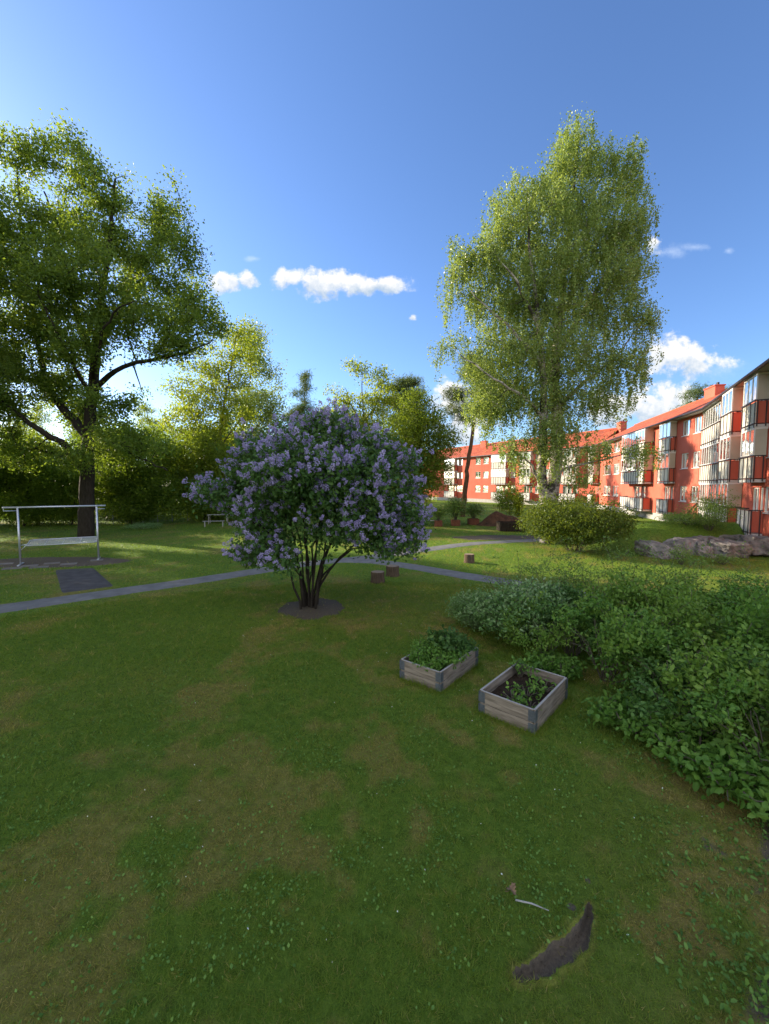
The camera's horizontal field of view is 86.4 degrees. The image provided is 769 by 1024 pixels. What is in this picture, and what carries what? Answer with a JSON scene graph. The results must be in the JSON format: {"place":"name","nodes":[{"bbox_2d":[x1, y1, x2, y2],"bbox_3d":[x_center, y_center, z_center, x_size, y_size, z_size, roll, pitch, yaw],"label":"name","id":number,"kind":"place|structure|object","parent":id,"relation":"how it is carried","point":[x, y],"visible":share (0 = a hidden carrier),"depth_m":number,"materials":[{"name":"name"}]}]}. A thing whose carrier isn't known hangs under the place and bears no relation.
{"place":"outdoors","nodes":[
{"label":"outdoors","id":0,"kind":"place"},
{"bbox_2d":[0,537,561,612],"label":"garden path","id":1,"kind":"structure","parent":0,"point":[24,605],"depth_m":12.58,"materials":[{"name":"grey asphalt"}]},
{"bbox_2d":[0,500,768,1023],"bbox_3d":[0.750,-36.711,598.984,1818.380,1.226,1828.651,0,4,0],"label":"lawn","id":2,"kind":"structure","parent":0,"point":[554,952],"depth_m":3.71,"materials":[{"name":"green plant"}]},
{"bbox_2d":[0,304,37,408],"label":"oak tree","id":3,"kind":"object","parent":2,"relation":"on","point":[6,365],"visible":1,"depth_m":21.79,"materials":[{"name":"green plant"}]},
{"bbox_2d":[0,456,48,523],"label":"hazel bush","id":4,"kind":"object","parent":2,"relation":"on","point":[20,489],"visible":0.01,"depth_m":32.03,"materials":[{"name":"green plant"}]},
{"bbox_2d":[1,401,59,448],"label":"birch tree","id":5,"kind":"object","parent":2,"relation":"on","point":[39,417],"visible":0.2,"depth_m":72.15,"materials":[{"name":"green plant"}]},
{"bbox_2d":[0,428,94,527],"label":"hazel bush","id":6,"kind":"object","parent":2,"relation":"on","point":[14,498],"visible":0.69,"depth_m":30.33,"materials":[{"name":"green plant"}]},
{"bbox_2d":[2,505,105,565],"bbox_3d":[-13.183,0.890,16.508,3.289,2.284,0.906,-2,4,-30],"label":"carpet beating rack","id":7,"kind":"object","parent":2,"relation":"on","point":[46,543],"visible":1,"depth_m":16.48,"materials":[{"name":"metal"}]},
{"bbox_2d":[25,466,109,524],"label":"hazel bush","id":8,"kind":"object","parent":2,"relation":"on","point":[71,518],"visible":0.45,"depth_m":30.89,"materials":[{"name":"green plant"}]},
{"bbox_2d":[56,568,112,592],"bbox_3d":[-10.198,2.221,13.824,1.383,0.078,4.778,-3,5,-40],"label":"asphalt pad","id":9,"kind":"object","parent":2,"relation":"on","point":[71,580],"visible":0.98,"depth_m":13.30,"materials":[{"name":"grey asphalt"}]},
{"bbox_2d":[59,424,160,515],"bbox_3d":[-27.986,-4.609,41.508,7.092,9.988,11.750,2,4,27],"label":"hazel bush","id":10,"kind":"object","parent":2,"relation":"on","point":[78,437],"visible":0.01,"depth_m":39.12,"materials":[{"name":"green plant"}]},
{"bbox_2d":[0,107,240,536],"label":"oak tree","id":11,"kind":"object","parent":2,"relation":"on","point":[23,268],"visible":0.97,"depth_m":22.86,"materials":[{"name":"green plant"}]},
{"bbox_2d":[70,417,198,524],"bbox_3d":[-19.773,-3.327,32.738,10.217,8.685,6.167,0,4,0],"label":"hazel bush","id":12,"kind":"object","parent":2,"relation":"on","point":[105,482],"visible":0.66,"depth_m":32.17,"materials":[{"name":"green plant"}]},
{"bbox_2d":[102,461,167,522],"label":"hazel bush","id":13,"kind":"object","parent":2,"relation":"on","point":[140,518],"visible":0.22,"depth_m":32.88,"materials":[{"name":"green plant"}]},
{"bbox_2d":[122,521,162,529],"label":"flowering plant","id":14,"kind":"object","parent":2,"relation":"on","point":[140,526],"visible":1,"depth_m":28.98,"materials":[{"name":"plant"}]},
{"bbox_2d":[132,399,177,463],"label":"birch tree","id":15,"kind":"object","parent":2,"relation":"on","point":[147,419],"visible":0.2,"depth_m":72.61,"materials":[{"name":"green plant"}]},
{"bbox_2d":[94,508,259,524],"bbox_3d":[-17.352,0.154,34.720,13.252,1.350,1.802,-2,4,-26],"label":"wire fence","id":16,"kind":"object","parent":2,"relation":"on","point":[157,517],"visible":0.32,"depth_m":34.27,"materials":[{"name":"metal"}]},
{"bbox_2d":[155,424,239,522],"bbox_3d":[-15.417,-3.301,34.773,9.346,8.361,6.151,0,4,0],"label":"hazel bush","id":17,"kind":"object","parent":2,"relation":"on","point":[205,456],"visible":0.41,"depth_m":34.04,"materials":[{"name":"green plant"}]},
{"bbox_2d":[174,472,225,520],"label":"hazel bush","id":18,"kind":"object","parent":2,"relation":"on","point":[191,509],"visible":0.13,"depth_m":33.94,"materials":[{"name":"green plant"}]},
{"bbox_2d":[163,419,239,513],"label":"hazel bush","id":19,"kind":"object","parent":2,"relation":"on","point":[192,441],"visible":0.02,"depth_m":42.84,"materials":[{"name":"green plant"}]},
{"bbox_2d":[150,313,269,518],"bbox_3d":[-15.738,-8.572,37.018,11.123,18.616,7.806,0,4,0],"label":"birch tree","id":20,"kind":"object","parent":2,"relation":"on","point":[194,413],"visible":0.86,"depth_m":36.53,"materials":[{"name":"green plant"}]},
{"bbox_2d":[1,494,438,519],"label":"undergrowth","id":21,"kind":"object","parent":2,"relation":"on","point":[172,514],"visible":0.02,"depth_m":37.74,"materials":[{"name":"green plant"}]},
{"bbox_2d":[226,316,297,447],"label":"aspen tree","id":22,"kind":"object","parent":2,"relation":"on","point":[271,408],"visible":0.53,"depth_m":42.73,"materials":[{"name":"green plant"}]},
{"bbox_2d":[283,369,317,441],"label":"pine tree","id":23,"kind":"object","parent":2,"relation":"on","point":[304,377],"visible":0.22,"depth_m":56.65,"materials":[{"name":"green plant"}]},
{"bbox_2d":[171,397,436,609],"bbox_3d":[-1.854,-0.136,9.948,6.229,5.182,4.275,0,4,0],"label":"lilac bush","id":24,"kind":"object","parent":2,"relation":"on","point":[308,459],"visible":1,"depth_m":9.36,"materials":[{"name":"purple plant"}]},
{"bbox_2d":[316,354,408,446],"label":"aspen tree","id":25,"kind":"object","parent":2,"relation":"on","point":[378,412],"visible":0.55,"depth_m":44.76,"materials":[{"name":"green plant"}]},
{"bbox_2d":[370,570,384,583],"bbox_3d":[-0.219,2.086,13.139,0.488,0.351,0.488,0,4,0],"label":"tree stump","id":26,"kind":"object","parent":2,"relation":"on","point":[377,576],"visible":0.97,"depth_m":12.97,"materials":[{"name":"brown wood"}]},
{"bbox_2d":[0,641,768,1023],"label":"clover","id":27,"kind":"object","parent":2,"relation":"on","point":[344,861],"visible":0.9,"depth_m":3.28,"materials":[{"name":"green plant"}]},
{"bbox_2d":[385,565,399,576],"bbox_3d":[0.268,2.017,14.050,0.482,0.351,0.466,4,5,44],"label":"tree stump","id":28,"kind":"object","parent":2,"relation":"on","point":[392,570],"visible":0.98,"depth_m":13.88,"materials":[{"name":"brown wood"}]},
{"bbox_2d":[382,372,430,425],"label":"pine tree","id":29,"kind":"object","parent":2,"relation":"on","point":[413,382],"visible":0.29,"depth_m":50.49,"materials":[{"name":"green plant"}]},
{"bbox_2d":[379,382,468,505],"bbox_3d":[2.397,-4.624,32.617,8.229,11.263,5.641,0,4,0],"label":"maple tree","id":30,"kind":"object","parent":2,"relation":"on","point":[434,463],"visible":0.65,"depth_m":31.91,"materials":[{"name":"green plant"}]},
{"bbox_2d":[434,520,441,526],"bbox_3d":[4.042,0.849,30.797,0.546,0.470,0.500,0,4,0],"label":"wooden planter","id":31,"kind":"object","parent":2,"relation":"on","point":[438,523],"visible":0.99,"depth_m":30.55,"materials":[{"name":"wood"}]},
{"bbox_2d":[429,503,448,520],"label":"potted shrub","id":32,"kind":"object","parent":31,"relation":"in","point":[437,513],"visible":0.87,"depth_m":30.58,"materials":[{"name":"green plant"}]},
{"bbox_2d":[400,648,477,691],"bbox_3d":[0.928,2.510,6.812,0.766,0.339,1.246,3,5,39],"label":"raised bed","id":33,"kind":"object","parent":2,"relation":"on","point":[439,679],"visible":0.55,"depth_m":6.39,"materials":[{"name":"grey wood"}]},
{"bbox_2d":[403,646,449,671],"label":"garden plant","id":34,"kind":"object","parent":33,"relation":"on","point":[419,658],"visible":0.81,"depth_m":6.51,"materials":[{"name":"green plant"}]},
{"bbox_2d":[410,636,449,659],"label":"garden plant","id":35,"kind":"object","parent":33,"relation":"on","point":[420,644],"visible":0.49,"depth_m":6.86,"materials":[{"name":"green plant"}]},
{"bbox_2d":[419,624,473,655],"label":"garden plant","id":36,"kind":"object","parent":33,"relation":"on","point":[451,640],"visible":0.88,"depth_m":6.82,"materials":[{"name":"green plant"}]},
{"bbox_2d":[426,644,469,668],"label":"garden plant","id":37,"kind":"object","parent":33,"relation":"on","point":[453,658],"visible":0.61,"depth_m":6.54,"materials":[{"name":"green plant"}]},
{"bbox_2d":[458,635,479,656],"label":"garden plant","id":38,"kind":"object","parent":33,"relation":"on","point":[473,647],"visible":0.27,"depth_m":6.93,"materials":[{"name":"green plant"}]},
{"bbox_2d":[451,520,459,525],"bbox_3d":[5.417,0.814,31.276,0.646,0.470,0.600,0,4,0],"label":"wooden planter","id":39,"kind":"object","parent":2,"relation":"on","point":[455,522],"visible":0.91,"depth_m":30.98,"materials":[{"name":"wood"}]},
{"bbox_2d":[441,495,470,519],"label":"potted shrub","id":40,"kind":"object","parent":39,"relation":"in","point":[456,507],"visible":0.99,"depth_m":30.98,"materials":[{"name":"green plant"}]},
{"bbox_2d":[464,553,474,562],"bbox_3d":[3.393,1.861,16.433,0.445,0.351,0.424,0,4,0],"label":"tree stump","id":41,"kind":"object","parent":2,"relation":"on","point":[468,557],"visible":1,"depth_m":16.28,"materials":[{"name":"brown wood"}]},
{"bbox_2d":[444,585,496,629],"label":"pale shrub","id":42,"kind":"object","parent":2,"relation":"on","point":[460,601],"visible":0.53,"depth_m":8.73,"materials":[{"name":"green plant"}]},
{"bbox_2d":[467,518,478,524],"bbox_3d":[6.996,0.744,32.279,0.796,0.500,0.750,0,4,0],"label":"wooden planter","id":43,"kind":"object","parent":2,"relation":"on","point":[471,521],"visible":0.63,"depth_m":31.91,"materials":[{"name":"wood"}]},
{"bbox_2d":[460,502,486,518],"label":"potted shrub","id":44,"kind":"object","parent":43,"relation":"in","point":[472,512],"visible":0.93,"depth_m":32.02,"materials":[{"name":"green plant"}]},
{"bbox_2d":[438,349,509,516],"bbox_3d":[8.897,-7.546,39.571,7.674,16.229,4.609,0,4,0],"label":"pine tree","id":45,"kind":"object","parent":2,"relation":"on","point":[455,408],"visible":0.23,"depth_m":39.38,"materials":[{"name":"green plant"}]},
{"bbox_2d":[477,511,519,526],"bbox_3d":[9.015,0.585,32.012,5.000,1.325,2.900,0,4,0],"label":"soil mound","id":46,"kind":"object","parent":2,"relation":"on","point":[490,520],"visible":0.4,"depth_m":31.45,"materials":[{"name":"brown soil"}]},
{"bbox_2d":[488,482,527,515],"bbox_3d":[11.220,-1.160,37.026,3.562,3.719,3.312,3,5,42],"label":"tree","id":47,"kind":"object","parent":2,"relation":"on","point":[509,494],"visible":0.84,"depth_m":36.76,"materials":[{"name":"green plant"}]},
{"bbox_2d":[479,556,539,593],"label":"wispy shrub","id":48,"kind":"object","parent":2,"relation":"on","point":[502,584],"visible":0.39,"depth_m":9.76,"materials":[{"name":"green plant"}]},
{"bbox_2d":[496,521,524,531],"bbox_3d":[8.591,0.975,27.840,1.750,0.612,1.000,0,4,0],"label":"compost bin","id":49,"kind":"object","parent":2,"relation":"on","point":[504,526],"visible":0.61,"depth_m":27.35,"materials":[{"name":"brown wood"}]},
{"bbox_2d":[464,577,560,642],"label":"pale shrub","id":50,"kind":"object","parent":2,"relation":"on","point":[493,603],"visible":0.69,"depth_m":7.86,"materials":[{"name":"green plant"}]},
{"bbox_2d":[511,491,526,518],"bbox_3d":[11.655,-0.530,35.524,1.338,2.653,1.285,0,4,0],"label":"sapling","id":51,"kind":"object","parent":2,"relation":"on","point":[517,502],"visible":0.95,"depth_m":35.41,"materials":[{"name":"green plant"}]},
{"bbox_2d":[425,428,617,505],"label":"apartment building","id":52,"kind":"structure","parent":2,"relation":"on","point":[486,476],"depth_m":70.77,"materials":[{"name":"red brick"}]},
{"bbox_2d":[478,663,567,734],"bbox_3d":[1.970,2.577,5.766,0.786,0.339,1.196,3,5,42],"label":"raised bed","id":53,"kind":"object","parent":2,"relation":"on","point":[491,699],"visible":0.75,"depth_m":5.54,"materials":[{"name":"grey wood"}]},
{"bbox_2d":[501,681,530,703],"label":"strawberry plant","id":54,"kind":"object","parent":53,"relation":"on","point":[515,697],"visible":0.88,"depth_m":5.54,"materials":[{"name":"green plant"}]},
{"bbox_2d":[508,655,541,676],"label":"garden plant","id":55,"kind":"object","parent":53,"relation":"on","point":[520,664],"visible":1,"depth_m":6.22,"materials":[{"name":"green plant"}]},
{"bbox_2d":[511,681,544,699],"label":"strawberry plant","id":56,"kind":"object","parent":53,"relation":"on","point":[529,691],"visible":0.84,"depth_m":5.69,"materials":[{"name":"green plant"}]},
{"bbox_2d":[525,674,556,693],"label":"strawberry plant","id":57,"kind":"object","parent":53,"relation":"on","point":[546,688],"visible":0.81,"depth_m":5.84,"materials":[{"name":"green plant"}]},
{"bbox_2d":[499,576,579,633],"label":"pale shrub","id":58,"kind":"object","parent":2,"relation":"on","point":[550,588],"visible":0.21,"depth_m":8.35,"materials":[{"name":"green plant"}]},
{"bbox_2d":[495,590,592,655],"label":"leafy shrub","id":59,"kind":"object","parent":2,"relation":"on","point":[546,639],"visible":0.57,"depth_m":7.17,"materials":[{"name":"green plant"}]},
{"bbox_2d":[505,534,590,593],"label":"wispy shrub","id":60,"kind":"object","parent":2,"relation":"on","point":[541,569],"visible":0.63,"depth_m":9.56,"materials":[{"name":"green plant"}]},
{"bbox_2d":[427,101,669,543],"bbox_3d":[8.412,-9.191,21.472,12.449,21.942,6.021,0,4,0],"label":"birch tree","id":61,"kind":"object","parent":2,"relation":"on","point":[571,208],"visible":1,"depth_m":20.62,"materials":[{"name":"green plant"}]},
{"bbox_2d":[524,647,588,679],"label":"garden plant","id":62,"kind":"object","parent":2,"relation":"on","point":[566,665],"visible":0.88,"depth_m":6.61,"materials":[{"name":"green plant"}]},
{"bbox_2d":[526,591,624,660],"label":"leafy shrub","id":63,"kind":"object","parent":2,"relation":"on","point":[588,623],"visible":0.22,"depth_m":7.37,"materials":[{"name":"green plant"}]},
{"bbox_2d":[513,491,643,551],"bbox_3d":[8.995,0.439,19.091,5.880,2.881,5.801,0,4,0],"label":"rounded bush","id":64,"kind":"object","parent":2,"relation":"on","point":[550,520],"visible":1,"depth_m":18.05,"materials":[{"name":"green plant"}]},
{"bbox_2d":[551,581,631,640],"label":"leafy shrub","id":65,"kind":"object","parent":2,"relation":"on","point":[572,591],"visible":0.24,"depth_m":8.24,"materials":[{"name":"green plant"}]},
{"bbox_2d":[555,536,651,593],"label":"wispy shrub","id":66,"kind":"object","parent":2,"relation":"on","point":[593,574],"visible":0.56,"depth_m":9.45,"materials":[{"name":"green plant"}]},
{"bbox_2d":[551,591,683,690],"bbox_3d":[3.696,2.006,6.482,1.782,1.406,1.907,0,4,0],"label":"leafy shrub","id":67,"kind":"object","parent":2,"relation":"on","point":[651,648],"visible":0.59,"depth_m":5.98,"materials":[{"name":"green plant"}]},
{"bbox_2d":[581,687,683,742],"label":"garden plant","id":68,"kind":"object","parent":2,"relation":"on","point":[605,712],"visible":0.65,"depth_m":5.10,"materials":[{"name":"green plant"}]},
{"bbox_2d":[573,564,715,665],"bbox_3d":[4.388,1.801,7.128,2.057,1.740,2.154,2,4,31],"label":"leafy shrub","id":69,"kind":"object","parent":2,"relation":"on","point":[660,609],"visible":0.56,"depth_m":6.86,"materials":[{"name":"green plant"}]},
{"bbox_2d":[532,715,768,1023],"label":"ground cover","id":70,"kind":"object","parent":2,"relation":"on","point":[746,983],"visible":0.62,"depth_m":2.82,"materials":[{"name":"green plant"}]},
{"bbox_2d":[634,539,674,558],"bbox_3d":[11.974,1.884,17.947,1.557,1.254,1.781,-2,5,-34],"label":"boulder","id":71,"kind":"object","parent":2,"relation":"on","point":[659,547],"visible":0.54,"depth_m":17.54,"materials":[{"name":"grey stone"}]},
{"bbox_2d":[599,571,720,630],"bbox_3d":[5.339,1.853,8.101,2.052,1.510,1.959,2,4,27],"label":"leafy shrub","id":72,"kind":"object","parent":2,"relation":"on","point":[678,587],"visible":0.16,"depth_m":7.93,"materials":[{"name":"green plant"}]},
{"bbox_2d":[613,537,714,591],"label":"wispy shrub","id":73,"kind":"object","parent":2,"relation":"on","point":[662,578],"visible":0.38,"depth_m":9.33,"materials":[{"name":"green plant"}]},
{"bbox_2d":[587,358,768,536],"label":"apartment building","id":74,"kind":"structure","parent":2,"relation":"on","point":[715,439],"depth_m":28.66,"materials":[{"name":"red brick"}]},
{"bbox_2d":[678,486,686,501],"bbox_3d":[23.187,-1.393,31.691,0.357,1.225,1.203,1,4,9],"label":"window","id":75,"kind":"structure","parent":74,"relation":"in","point":[683,490],"depth_m":31.81,"materials":[{"name":"glass"}]},
{"bbox_2d":[680,453,687,469],"bbox_3d":[23.187,-3.908,31.526,0.357,1.225,1.203,1,4,9],"label":"window","id":76,"kind":"structure","parent":74,"relation":"in","point":[684,456],"depth_m":31.63,"materials":[{"name":"glass"}]},
{"bbox_2d":[682,419,689,436],"bbox_3d":[23.187,-6.422,31.361,0.357,1.225,1.203,1,4,9],"label":"window","id":77,"kind":"structure","parent":74,"relation":"in","point":[686,427],"depth_m":31.48,"materials":[{"name":"glass"}]},
{"bbox_2d":[691,451,699,468],"bbox_3d":[22.806,-3.797,29.844,0.330,1.225,1.087,1,4,10],"label":"window","id":78,"kind":"structure","parent":74,"relation":"in","point":[696,459],"depth_m":29.98,"materials":[{"name":"glass"}]},
{"bbox_2d":[694,416,701,433],"bbox_3d":[22.806,-6.312,29.679,0.330,1.225,1.087,1,4,10],"label":"window","id":79,"kind":"structure","parent":74,"relation":"in","point":[698,420],"depth_m":29.78,"materials":[{"name":"glass"}]},
{"bbox_2d":[753,487,758,509],"bbox_3d":[18.020,-0.494,19.885,0.547,1.395,0.998,0,4,4],"label":"window","id":80,"kind":"structure","parent":74,"relation":"in","point":[756,489],"depth_m":20.02,"materials":[{"name":"glass"}]},
{"bbox_2d":[762,487,768,513],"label":"window","id":81,"kind":"structure","parent":74,"relation":"in","point":[767,488],"depth_m":18.71,"materials":[{"name":"white paint"}]},
{"bbox_2d":[593,607,768,739],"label":"leafy shrub","id":82,"kind":"object","parent":2,"relation":"on","point":[761,689],"visible":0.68,"depth_m":4.89,"materials":[{"name":"green plant"}]},
{"bbox_2d":[663,537,699,555],"bbox_3d":[13.471,1.641,18.716,1.782,0.946,1.445,0,4,0],"label":"boulder","id":83,"kind":"object","parent":2,"relation":"on","point":[689,541],"visible":0.51,"depth_m":18.34,"materials":[{"name":"grey stone"}]},
{"bbox_2d":[665,544,702,564],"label":"rockside plant","id":84,"kind":"object","parent":2,"relation":"on","point":[681,557],"visible":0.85,"depth_m":15.87,"materials":[{"name":"green plant"}]},
{"bbox_2d":[654,510,727,525],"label":"weed clump","id":85,"kind":"object","parent":2,"relation":"on","point":[680,517],"visible":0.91,"depth_m":20.00,"materials":[{"name":"green plant"}]},
{"bbox_2d":[669,380,714,410],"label":"pine tree","id":86,"kind":"object","parent":2,"relation":"on","point":[695,392],"visible":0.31,"depth_m":54.95,"materials":[{"name":"green plant"}]},
{"bbox_2d":[619,647,768,743],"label":"leafy shrub","id":87,"kind":"object","parent":2,"relation":"on","point":[649,690],"visible":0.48,"depth_m":4.99,"materials":[{"name":"green plant"}]},
{"bbox_2d":[632,709,767,786],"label":"garden plant","id":88,"kind":"object","parent":2,"relation":"on","point":[684,740],"visible":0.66,"depth_m":4.47,"materials":[{"name":"green plant"}]},
{"bbox_2d":[694,541,713,555],"bbox_3d":[14.096,1.746,18.142,0.794,0.916,0.836,0,4,0],"label":"boulder","id":89,"kind":"object","parent":2,"relation":"on","point":[704,550],"visible":0.59,"depth_m":17.90,"materials":[{"name":"stone"}]},
{"bbox_2d":[692,535,723,544],"bbox_3d":[14.882,1.596,19.027,1.519,0.982,0.990,0,4,0],"label":"boulder","id":90,"kind":"object","parent":2,"relation":"on","point":[704,538],"visible":0.28,"depth_m":18.68,"materials":[{"name":"stone"}]},
{"bbox_2d":[649,623,767,678],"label":"leafy shrub","id":91,"kind":"object","parent":2,"relation":"on","point":[684,649],"visible":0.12,"depth_m":5.93,"materials":[{"name":"green plant"}]},
{"bbox_2d":[658,540,768,631],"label":"wispy shrub","id":92,"kind":"object","parent":2,"relation":"on","point":[694,561],"visible":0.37,"depth_m":8.66,"materials":[{"name":"green plant"}]},
{"bbox_2d":[680,486,746,530],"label":"wispy bush","id":93,"kind":"object","parent":2,"relation":"on","point":[709,506],"visible":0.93,"depth_m":19.56,"materials":[{"name":"green plant"}]},
{"bbox_2d":[662,590,768,668],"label":"leafy shrub","id":94,"kind":"object","parent":2,"relation":"on","point":[721,619],"visible":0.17,"depth_m":6.51,"materials":[{"name":"green plant"}]},
{"bbox_2d":[697,551,742,564],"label":"rockside plant","id":95,"kind":"object","parent":2,"relation":"on","point":[724,559],"visible":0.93,"depth_m":15.90,"materials":[{"name":"green plant"}]},
{"bbox_2d":[674,731,768,827],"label":"garden plant","id":96,"kind":"object","parent":2,"relation":"on","point":[755,795],"visible":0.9,"depth_m":3.95,"materials":[{"name":"green plant"}]},
{"bbox_2d":[683,672,768,766],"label":"leafy shrub","id":97,"kind":"object","parent":2,"relation":"on","point":[736,690],"visible":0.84,"depth_m":4.43,"materials":[{"name":"green plant"}]},
{"bbox_2d":[686,571,768,630],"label":"leafy shrub","id":98,"kind":"object","parent":2,"relation":"on","point":[729,596],"visible":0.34,"depth_m":7.73,"materials":[{"name":"green plant"}]},
{"bbox_2d":[709,539,754,557],"bbox_3d":[15.239,1.762,18.048,1.721,1.029,1.335,-1,4,-11],"label":"boulder","id":99,"kind":"object","parent":2,"relation":"on","point":[727,547],"visible":0.61,"depth_m":17.54,"materials":[{"name":"grey stone"}]},
{"bbox_2d":[715,578,768,693],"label":"leafy shrub","id":100,"kind":"object","parent":2,"relation":"on","point":[746,619],"visible":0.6,"depth_m":5.65,"materials":[{"name":"green plant"}]},
{"bbox_2d":[715,646,768,723],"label":"leafy shrub","id":101,"kind":"object","parent":2,"relation":"on","point":[752,665],"visible":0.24,"depth_m":4.98,"materials":[{"name":"green plant"}]},
{"bbox_2d":[730,545,768,601],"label":"wispy shrub","id":102,"kind":"object","parent":2,"relation":"on","point":[766,582],"visible":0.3,"depth_m":8.56,"materials":[{"name":"green plant"}]},
{"bbox_2d":[737,535,768,556],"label":"boulder","id":103,"kind":"object","parent":2,"relation":"on","point":[757,542],"visible":0.62,"depth_m":17.82,"materials":[{"name":"grey stone"}]},
{"bbox_2d":[741,759,768,812],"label":"garden plant","id":104,"kind":"object","parent":2,"relation":"on","point":[759,771],"visible":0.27,"depth_m":3.97,"materials":[{"name":"green plant"}]},
{"bbox_2d":[0,0,768,482],"label":"sky","id":105,"kind":"structure","parent":0,"point":[329,153],"materials":[{"name":"blue"}]},
{"bbox_2d":[342,558,592,596],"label":"side path","id":106,"kind":"structure","parent":0,"point":[458,574],"depth_m":14.77,"materials":[{"name":"grey asphalt"}]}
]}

